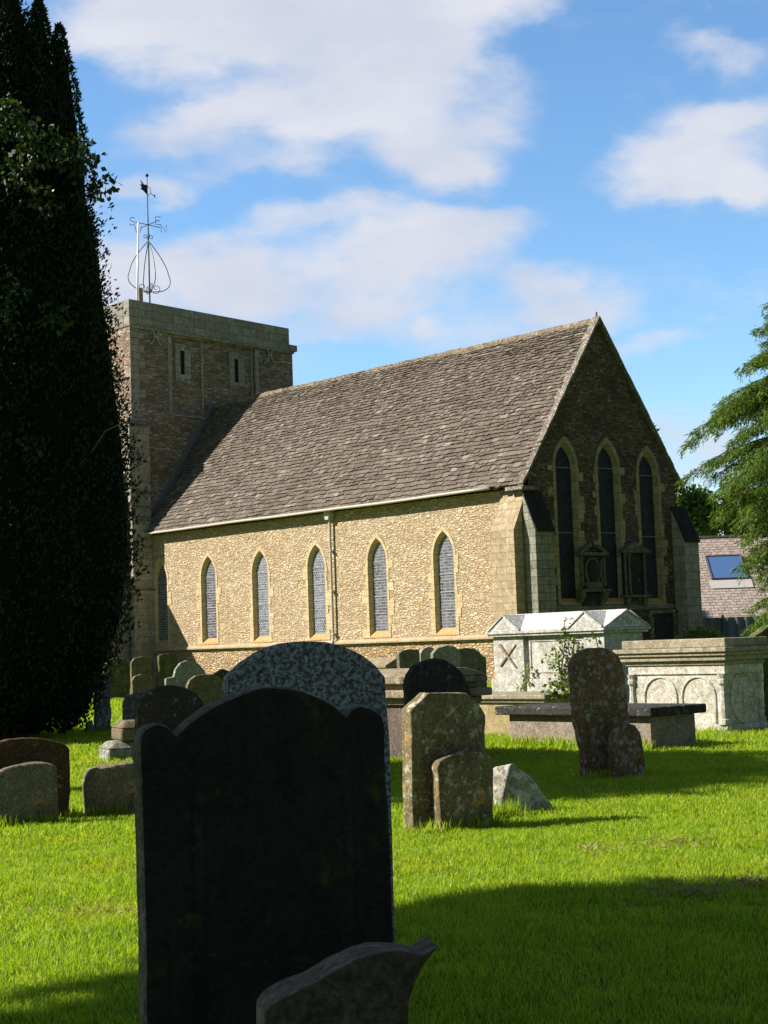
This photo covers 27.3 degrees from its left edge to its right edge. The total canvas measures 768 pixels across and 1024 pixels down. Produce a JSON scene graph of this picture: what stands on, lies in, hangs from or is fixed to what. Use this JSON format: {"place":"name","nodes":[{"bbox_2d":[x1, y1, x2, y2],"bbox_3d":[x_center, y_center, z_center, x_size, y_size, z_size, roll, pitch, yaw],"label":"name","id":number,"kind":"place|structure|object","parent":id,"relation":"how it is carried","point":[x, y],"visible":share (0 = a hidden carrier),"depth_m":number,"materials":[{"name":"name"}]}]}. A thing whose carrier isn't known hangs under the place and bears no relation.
{"place":"outdoors","nodes":[
{"label":"outdoors","id":0,"kind":"place"},
{"bbox_2d":[0,681,767,1023],"bbox_3d":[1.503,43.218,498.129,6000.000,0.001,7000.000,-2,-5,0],"label":"ground","id":1,"kind":"structure","parent":0,"point":[568,954],"depth_m":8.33,"materials":[{"name":"green plant"}]},
{"bbox_2d":[0,762,58,824],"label":"headstone","id":2,"kind":"object","parent":1,"relation":"on","point":[27,789],"visible":0.78,"depth_m":15.14,"materials":[{"name":"grey stone"}]},
{"bbox_2d":[0,737,69,817],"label":"headstone","id":3,"kind":"object","parent":1,"relation":"on","point":[15,751],"visible":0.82,"depth_m":15.66,"materials":[{"name":"red stone"}]},
{"bbox_2d":[0,0,151,737],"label":"yew tree","id":4,"kind":"object","parent":1,"relation":"on","point":[65,548],"visible":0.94,"depth_m":30.34,"materials":[{"name":"green plant"}]},
{"bbox_2d":[0,91,122,459],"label":"climbing ivy","id":5,"kind":"object","parent":4,"relation":"attached to","point":[76,162],"visible":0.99,"depth_m":29.89,"materials":[{"name":"green plant"}]},
{"bbox_2d":[92,422,136,450],"bbox_3d":[-5.111,-1.409,29.375,1.190,0.418,0.294,-6,-6,37],"label":"bare twig","id":6,"kind":"object","parent":4,"relation":"attached to","point":[107,430],"visible":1,"depth_m":29.22,"materials":[{"name":"brown wood"}]},
{"bbox_2d":[85,720,94,733],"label":"headstone","id":7,"kind":"object","parent":1,"relation":"on","point":[89,725],"visible":0.54,"depth_m":32.24,"materials":[{"name":"grey stone"}]},
{"bbox_2d":[93,674,110,731],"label":"headstone","id":8,"kind":"object","parent":1,"relation":"on","point":[102,719],"visible":0.55,"depth_m":33.00,"materials":[{"name":"grey stone"}]},
{"bbox_2d":[82,761,134,815],"bbox_3d":[-2.701,2.856,15.960,0.671,0.664,0.220,0,-5,-20],"label":"headstone","id":9,"kind":"object","parent":1,"relation":"on","point":[112,784],"visible":0.4,"depth_m":15.85,"materials":[{"name":"beige stone"}]},
{"bbox_2d":[103,657,129,698],"bbox_3d":[-9.398,5.918,55.546,0.973,1.618,0.160,1,-6,-32],"label":"headstone","id":10,"kind":"object","parent":1,"relation":"on","point":[120,685],"visible":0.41,"depth_m":55.53,"materials":[{"name":"stone"}]},
{"bbox_2d":[99,719,134,761],"bbox_3d":[-3.919,3.527,24.104,0.740,0.700,0.600,0,-5,-25],"label":"stepped base","id":11,"kind":"object","parent":1,"relation":"on","point":[119,745],"visible":0.38,"depth_m":23.83,"materials":[{"name":"grey stone"}]},
{"bbox_2d":[122,691,145,719],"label":"headstone","id":12,"kind":"object","parent":1,"relation":"on","point":[129,701],"visible":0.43,"depth_m":33.72,"materials":[{"name":"grey stone"}]},
{"bbox_2d":[130,656,153,692],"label":"headstone","id":13,"kind":"object","parent":1,"relation":"on","point":[141,665],"visible":0.59,"depth_m":59.10,"materials":[{"name":"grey stone"}]},
{"bbox_2d":[131,674,154,693],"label":"headstone","id":14,"kind":"object","parent":1,"relation":"on","point":[141,682],"visible":0.54,"depth_m":51.09,"materials":[{"name":"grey stone"}]},
{"bbox_2d":[157,654,177,685],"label":"headstone","id":15,"kind":"object","parent":1,"relation":"on","point":[167,664],"visible":0.56,"depth_m":59.18,"materials":[{"name":"stone"}]},
{"bbox_2d":[133,685,203,735],"bbox_3d":[-2.615,2.793,19.400,0.912,1.333,0.140,1,-6,-30],"label":"headstone","id":16,"kind":"object","parent":1,"relation":"on","point":[171,707],"visible":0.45,"depth_m":19.34,"materials":[{"name":"grey stone"}]},
{"bbox_2d":[164,660,204,686],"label":"headstone","id":17,"kind":"object","parent":1,"relation":"on","point":[184,672],"visible":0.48,"depth_m":49.48,"materials":[{"name":"grey stone"}]},
{"bbox_2d":[185,674,221,705],"bbox_3d":[-4.512,4.663,39.840,1.021,1.150,0.140,1,-6,-32],"label":"headstone","id":18,"kind":"object","parent":1,"relation":"on","point":[206,688],"visible":0.45,"depth_m":39.81,"materials":[{"name":"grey stone"}]},
{"bbox_2d":[213,669,228,680],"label":"headstone","id":19,"kind":"object","parent":1,"relation":"on","point":[221,673],"visible":0.23,"depth_m":52.29,"materials":[{"name":"grey stone"}]},
{"bbox_2d":[133,686,392,1023],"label":"headstone","id":20,"kind":"object","parent":1,"relation":"on","point":[263,863],"visible":0.89,"depth_m":4.91,"materials":[{"name":"stone"}]},
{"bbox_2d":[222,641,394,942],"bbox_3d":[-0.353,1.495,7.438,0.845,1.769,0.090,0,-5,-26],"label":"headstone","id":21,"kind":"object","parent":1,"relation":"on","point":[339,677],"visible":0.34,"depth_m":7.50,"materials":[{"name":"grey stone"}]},
{"bbox_2d":[256,936,437,1023],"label":"headstone","id":22,"kind":"object","parent":1,"relation":"on","point":[368,983],"visible":1,"depth_m":3.60,"materials":[{"name":"grey stone"}]},
{"bbox_2d":[366,657,396,668],"bbox_3d":[-0.177,4.871,45.566,0.905,1.338,1.849,2,-7,-43],"label":"coped tomb","id":23,"kind":"object","parent":1,"relation":"on","point":[386,663],"visible":0.2,"depth_m":44.96,"materials":[{"name":"beige stone"}]},
{"bbox_2d":[0,720,767,983],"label":"long grass","id":24,"kind":"structure","parent":1,"relation":"on","point":[502,809],"depth_m":15.63,"materials":[{"name":"green plant"}]},
{"bbox_2d":[100,299,702,685],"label":"church","id":25,"kind":"structure","parent":1,"relation":"on","point":[464,497],"depth_m":66.16,"materials":[{"name":"beige stone"}]},
{"bbox_2d":[136,222,138,299],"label":"flagpole","id":26,"kind":"object","parent":25,"relation":"on","point":[137,258],"visible":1,"depth_m":78.60,"materials":[{"name":"white metal"}]},
{"bbox_2d":[138,288,142,300],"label":"post","id":27,"kind":"object","parent":25,"relation":"on","point":[140,294],"visible":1,"depth_m":78.49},
{"bbox_2d":[128,174,170,302],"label":"weather vane","id":28,"kind":"object","parent":25,"relation":"on","point":[144,188],"visible":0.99,"depth_m":79.93,"materials":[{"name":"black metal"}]},
{"bbox_2d":[153,557,171,646],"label":"window","id":29,"kind":"structure","parent":25,"relation":"in","point":[162,596],"depth_m":76.36,"materials":[{"name":"grey glass"}]},
{"bbox_2d":[174,343,190,381],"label":"slit window","id":30,"kind":"structure","parent":25,"relation":"in","point":[182,357],"depth_m":79.40,"materials":[{"name":"grey stone"}]},
{"bbox_2d":[196,552,220,644],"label":"window","id":31,"kind":"structure","parent":25,"relation":"in","point":[209,593],"depth_m":73.61,"materials":[{"name":"grey glass"}]},
{"bbox_2d":[229,352,244,388],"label":"slit window","id":32,"kind":"structure","parent":25,"relation":"in","point":[236,365],"depth_m":81.56,"materials":[{"name":"grey stone"}]},
{"bbox_2d":[249,546,273,642],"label":"window","id":33,"kind":"structure","parent":25,"relation":"in","point":[261,627],"depth_m":70.76,"materials":[{"name":"grey glass"}]},
{"bbox_2d":[303,540,331,640],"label":"window","id":34,"kind":"structure","parent":25,"relation":"in","point":[318,598],"depth_m":67.93,"materials":[{"name":"grey glass"}]},
{"bbox_2d":[362,533,394,637],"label":"window","id":35,"kind":"structure","parent":25,"relation":"in","point":[380,607],"depth_m":65.09,"materials":[{"name":"grey glass"}]},
{"bbox_2d":[428,526,462,635],"bbox_3d":[2.452,2.686,62.082,0.213,4.298,1.884,2,-7,-43],"label":"window","id":36,"kind":"structure","parent":25,"relation":"in","point":[445,612],"depth_m":62.27,"materials":[{"name":"grey glass"}]},
{"bbox_2d":[547,436,585,604],"bbox_3d":[6.912,0.309,60.095,1.905,6.433,0.203,2,-6,-37],"label":"window","id":37,"kind":"structure","parent":25,"relation":"in","point":[568,514],"depth_m":60.21,"materials":[{"name":"glass"}]},
{"bbox_2d":[575,542,611,610],"bbox_3d":[7.969,2.532,60.479,1.618,2.716,0.640,2,-6,-37],"label":"wall monument","id":38,"kind":"object","parent":25,"relation":"attached to","point":[590,570],"depth_m":60.29,"materials":[{"name":"stone"}]},
{"bbox_2d":[592,437,625,603],"bbox_3d":[8.714,0.318,61.460,1.846,6.518,0.203,2,-6,-37],"label":"window","id":39,"kind":"structure","parent":25,"relation":"in","point":[611,527],"depth_m":61.62,"materials":[{"name":"glass"}]},
{"bbox_2d":[618,541,651,606],"bbox_3d":[9.824,2.462,61.791,1.556,2.690,0.279,2,-6,-37],"label":"wall monument","id":40,"kind":"object","parent":25,"relation":"attached to","point":[633,565],"depth_m":61.82,"materials":[{"name":"stone"}]},
{"bbox_2d":[634,445,667,603],"bbox_3d":[10.537,0.501,62.822,1.854,6.313,0.203,2,-6,-37],"label":"window","id":41,"kind":"structure","parent":25,"relation":"in","point":[647,495],"depth_m":62.96,"materials":[{"name":"glass"}]},
{"bbox_2d":[647,609,678,639],"bbox_3d":[11.060,4.565,62.572,1.664,1.400,0.159,2,-6,-37],"label":"wall monument","id":42,"kind":"object","parent":25,"relation":"attached to","point":[663,624],"depth_m":62.57,"materials":[{"name":"grey stone"}]},
{"bbox_2d":[396,649,419,667],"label":"headstone","id":43,"kind":"object","parent":1,"relation":"on","point":[408,658],"visible":0.41,"depth_m":44.73,"materials":[{"name":"grey stone"}]},
{"bbox_2d":[419,647,433,660],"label":"headstone","id":44,"kind":"object","parent":1,"relation":"on","point":[425,652],"visible":0.17,"depth_m":47.25,"materials":[{"name":"grey stone"}]},
{"bbox_2d":[378,667,491,758],"bbox_3d":[0.292,2.929,22.697,1.055,1.365,2.522,2,-7,-43],"label":"chest tomb","id":45,"kind":"object","parent":1,"relation":"on","point":[394,679],"visible":0.2,"depth_m":22.22,"materials":[{"name":"beige stone"}]},
{"bbox_2d":[403,658,470,705],"bbox_3d":[0.743,2.747,21.450,1.073,1.527,0.160,1,-6,-33],"label":"headstone","id":46,"kind":"object","parent":1,"relation":"on","point":[433,675],"visible":0.41,"depth_m":21.36,"materials":[{"name":"stone"}]},
{"bbox_2d":[401,692,484,832],"bbox_3d":[0.532,2.227,13.824,0.793,1.307,0.170,1,-6,-30],"label":"headstone","id":47,"kind":"object","parent":1,"relation":"on","point":[435,725],"visible":0.66,"depth_m":13.69,"materials":[{"name":"grey stone"}]},
{"bbox_2d":[430,645,460,666],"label":"headstone","id":48,"kind":"object","parent":1,"relation":"on","point":[450,654],"visible":0.35,"depth_m":45.84,"materials":[{"name":"grey stone"}]},
{"bbox_2d":[431,750,492,831],"bbox_3d":[0.685,2.465,13.666,0.578,0.799,0.120,1,-6,-30],"label":"footstone","id":49,"kind":"object","parent":1,"relation":"on","point":[462,784],"visible":0.78,"depth_m":13.60,"materials":[{"name":"grey stone"}]},
{"bbox_2d":[458,648,486,686],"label":"headstone","id":50,"kind":"object","parent":1,"relation":"on","point":[472,658],"visible":0.44,"depth_m":48.88,"materials":[{"name":"grey stone"}]},
{"bbox_2d":[493,764,551,814],"bbox_3d":[1.258,2.638,14.800,0.645,0.571,0.212,1,-6,-30],"label":"stone fragment","id":51,"kind":"object","parent":1,"relation":"on","point":[513,780],"visible":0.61,"depth_m":14.73,"materials":[{"name":"grey stone"}]},
{"bbox_2d":[478,691,569,735],"bbox_3d":[2.154,3.547,27.466,1.294,0.800,3.127,2,-7,-43],"label":"chest tomb","id":52,"kind":"object","parent":1,"relation":"on","point":[494,722],"visible":0.15,"depth_m":26.82,"materials":[{"name":"stone"}]},
{"bbox_2d":[485,609,650,702],"bbox_3d":[4.428,3.589,38.211,1.575,2.348,3.936,2,-7,-43],"label":"roofed tomb","id":53,"kind":"object","parent":1,"relation":"on","point":[520,641],"visible":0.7,"depth_m":37.97,"materials":[{"name":"white stone"}]},
{"bbox_2d":[516,617,595,700],"bbox_3d":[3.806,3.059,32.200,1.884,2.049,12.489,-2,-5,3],"label":"climbing ivy","id":54,"kind":"object","parent":53,"relation":"attached to","point":[562,686],"visible":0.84,"depth_m":37.33,"materials":[{"name":"green plant"}]},
{"bbox_2d":[567,647,629,777],"bbox_3d":[2.525,2.386,18.373,0.835,1.619,0.130,1,-6,-30],"label":"headstone","id":55,"kind":"object","parent":1,"relation":"on","point":[598,700],"visible":0.68,"depth_m":18.26,"materials":[{"name":"brown stone"}]},
{"bbox_2d":[495,703,705,750],"bbox_3d":[3.181,3.223,23.483,1.154,0.710,3.111,2,-7,-43],"label":"chest tomb","id":56,"kind":"object","parent":1,"relation":"on","point":[667,724],"visible":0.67,"depth_m":22.74,"materials":[{"name":"stone"}]},
{"bbox_2d":[607,723,644,777],"bbox_3d":[2.777,2.796,18.133,0.462,0.749,0.100,1,-6,-30],"label":"footstone","id":57,"kind":"object","parent":1,"relation":"on","point":[625,750],"visible":0.74,"depth_m":18.08,"materials":[{"name":"brown stone"}]},
{"bbox_2d":[613,636,767,732],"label":"chest tomb","id":58,"kind":"object","parent":1,"relation":"on","point":[722,679],"visible":0.9,"depth_m":25.85,"materials":[{"name":"beige stone"}]},
{"bbox_2d":[673,630,716,638],"bbox_3d":[6.152,3.208,30.959,1.000,1.778,0.300,0,-5,-25],"label":"bush","id":59,"kind":"object","parent":1,"relation":"on","point":[697,633],"visible":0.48,"depth_m":30.88,"materials":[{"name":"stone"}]},
{"bbox_2d":[675,624,725,638],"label":"weeds","id":60,"kind":"object","parent":59,"relation":"on","point":[709,629],"visible":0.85,"depth_m":30.93,"materials":[{"name":"green plant"}]},
{"bbox_2d":[675,483,724,535],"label":"broadleaf tree","id":61,"kind":"object","parent":1,"relation":"on","point":[693,502],"visible":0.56,"depth_m":96.17,"materials":[{"name":"green plant"}]},
{"bbox_2d":[675,302,767,636],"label":"cedar tree","id":62,"kind":"object","parent":1,"relation":"on","point":[751,403],"visible":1,"depth_m":51.73,"materials":[{"name":"green plant"}]},
{"bbox_2d":[702,615,758,637],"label":"fence","id":63,"kind":"object","parent":1,"relation":"on","point":[729,627],"visible":0.15,"depth_m":71.79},
{"bbox_2d":[698,534,767,617],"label":"house","id":64,"kind":"structure","parent":1,"relation":"on","point":[724,593],"depth_m":85.34,"materials":[{"name":"pink stone"}]},
{"bbox_2d":[716,487,766,534],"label":"broadleaf tree","id":65,"kind":"object","parent":1,"relation":"on","point":[726,529],"visible":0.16,"depth_m":96.93,"materials":[{"name":"green plant"}]},
{"bbox_2d":[748,625,767,722],"bbox_3d":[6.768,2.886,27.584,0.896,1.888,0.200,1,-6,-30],"label":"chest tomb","id":66,"kind":"object","parent":1,"relation":"on","point":[761,631],"visible":0.26,"depth_m":27.39,"materials":[{"name":"stone"}]},
{"bbox_2d":[20,0,767,534],"label":"sky","id":67,"kind":"structure","parent":0,"point":[377,183],"materials":[{"name":"blue"}]},
{"bbox_2d":[26,751,767,921],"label":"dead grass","id":68,"kind":"structure","parent":0,"point":[702,884],"depth_m":10.02,"materials":[{"name":"plant"}]}
]}

